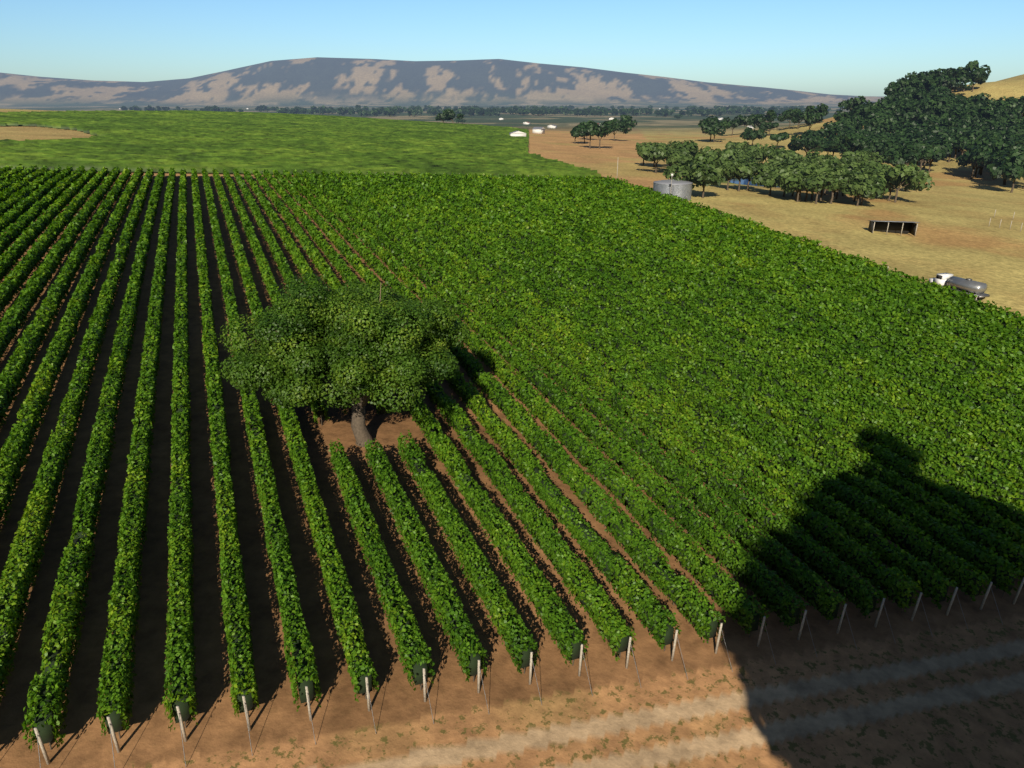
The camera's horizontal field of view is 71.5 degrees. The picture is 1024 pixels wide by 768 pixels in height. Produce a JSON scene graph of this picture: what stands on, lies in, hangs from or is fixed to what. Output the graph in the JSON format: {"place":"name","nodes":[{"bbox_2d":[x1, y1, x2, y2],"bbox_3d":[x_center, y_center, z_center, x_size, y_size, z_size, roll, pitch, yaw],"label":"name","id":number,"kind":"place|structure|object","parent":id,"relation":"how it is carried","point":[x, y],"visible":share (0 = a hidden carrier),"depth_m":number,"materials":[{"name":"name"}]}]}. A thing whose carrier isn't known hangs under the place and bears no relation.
{"place":"outdoors","nodes":[
{"label":"outdoors","id":0,"kind":"place"},
{"bbox_2d":[0,57,1023,767],"bbox_3d":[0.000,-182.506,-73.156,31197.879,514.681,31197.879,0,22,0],"label":"ground","id":1,"kind":"structure","parent":0,"point":[942,693],"depth_m":38.75,"materials":[{"name":"brown soil"}]},
{"bbox_2d":[0,110,600,177],"bbox_3d":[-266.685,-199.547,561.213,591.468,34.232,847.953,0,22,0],"label":"vine rows","id":2,"kind":"structure","parent":1,"relation":"on","point":[187,140],"depth_m":275.70,"materials":[{"name":"green plant"}]},
{"bbox_2d":[218,273,470,446],"bbox_3d":[-11.575,-1.567,50.790,17.107,12.594,15.698,11,24,26],"label":"oak tree in vineyard","id":3,"kind":"object","parent":1,"relation":"on","point":[356,344],"visible":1,"depth_m":46.44,"materials":[{"name":"green plant"}]},
{"bbox_2d":[119,108,753,136],"bbox_3d":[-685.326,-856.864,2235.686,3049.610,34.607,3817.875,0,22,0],"label":"distant buildings","id":4,"kind":"structure","parent":1,"relation":"on","point":[539,130],"depth_m":558.55,"materials":[{"name":"white"}]},
{"bbox_2d":[0,164,1023,751],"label":"vine leaves","id":5,"kind":"object","parent":1,"relation":"on","point":[768,260],"visible":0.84,"depth_m":57.47,"materials":[{"name":"green plant"}]},
{"bbox_2d":[0,168,1023,749],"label":"grapevines","id":6,"kind":"object","parent":1,"relation":"on","point":[46,732],"visible":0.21,"depth_m":49.61,"materials":[{"name":"green"}]},
{"bbox_2d":[121,77,922,116],"bbox_3d":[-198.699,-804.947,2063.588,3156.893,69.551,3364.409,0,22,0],"label":"valley trees","id":7,"kind":"object","parent":1,"relation":"on","point":[912,82],"visible":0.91,"depth_m":2516.86,"materials":[{"name":"green plant"}]},
{"bbox_2d":[34,167,1023,767],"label":"vineyard posts","id":8,"kind":"object","parent":1,"relation":"on","point":[46,757],"visible":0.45,"depth_m":32.28,"materials":[{"name":"grey wood"}]},
{"bbox_2d":[653,179,692,200],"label":"water tank","id":9,"kind":"object","parent":1,"relation":"on","point":[681,188],"visible":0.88,"depth_m":190.69,"materials":[{"name":"metal"}]},
{"bbox_2d":[435,60,1023,192],"bbox_3d":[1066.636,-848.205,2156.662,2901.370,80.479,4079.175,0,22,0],"label":"trees","id":10,"kind":"object","parent":1,"relation":"on","point":[983,133],"depth_m":429.02,"materials":[{"name":"green plant"}]},
{"bbox_2d":[635,140,934,205],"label":"trees","id":11,"kind":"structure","parent":1,"relation":"on","point":[855,173],"depth_m":218.01,"materials":[{"name":"green plant"}]},
{"bbox_2d":[617,163,1022,231],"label":"fence posts","id":12,"kind":"object","parent":1,"relation":"on","point":[989,222],"visible":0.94,"depth_m":183.46,"materials":[{"name":"wood"}]},
{"bbox_2d":[868,220,919,235],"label":"field shelter","id":13,"kind":"object","parent":1,"relation":"on","point":[901,227],"visible":0.91,"depth_m":161.79,"materials":[{"name":"grey wood"}]},
{"bbox_2d":[929,273,989,299],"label":"water truck","id":14,"kind":"object","parent":1,"relation":"on","point":[978,289],"visible":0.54,"depth_m":107.66,"materials":[{"name":"white paint"}]},
{"bbox_2d":[0,0,1023,96],"label":"sky","id":15,"kind":"structure","parent":0,"point":[834,47],"materials":[{"name":"blue"}]},
{"bbox_2d":[729,177,777,186],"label":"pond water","id":16,"kind":"structure","parent":0,"point":[743,182],"depth_m":268.11,"materials":[{"name":"blue liquid"}]}
]}

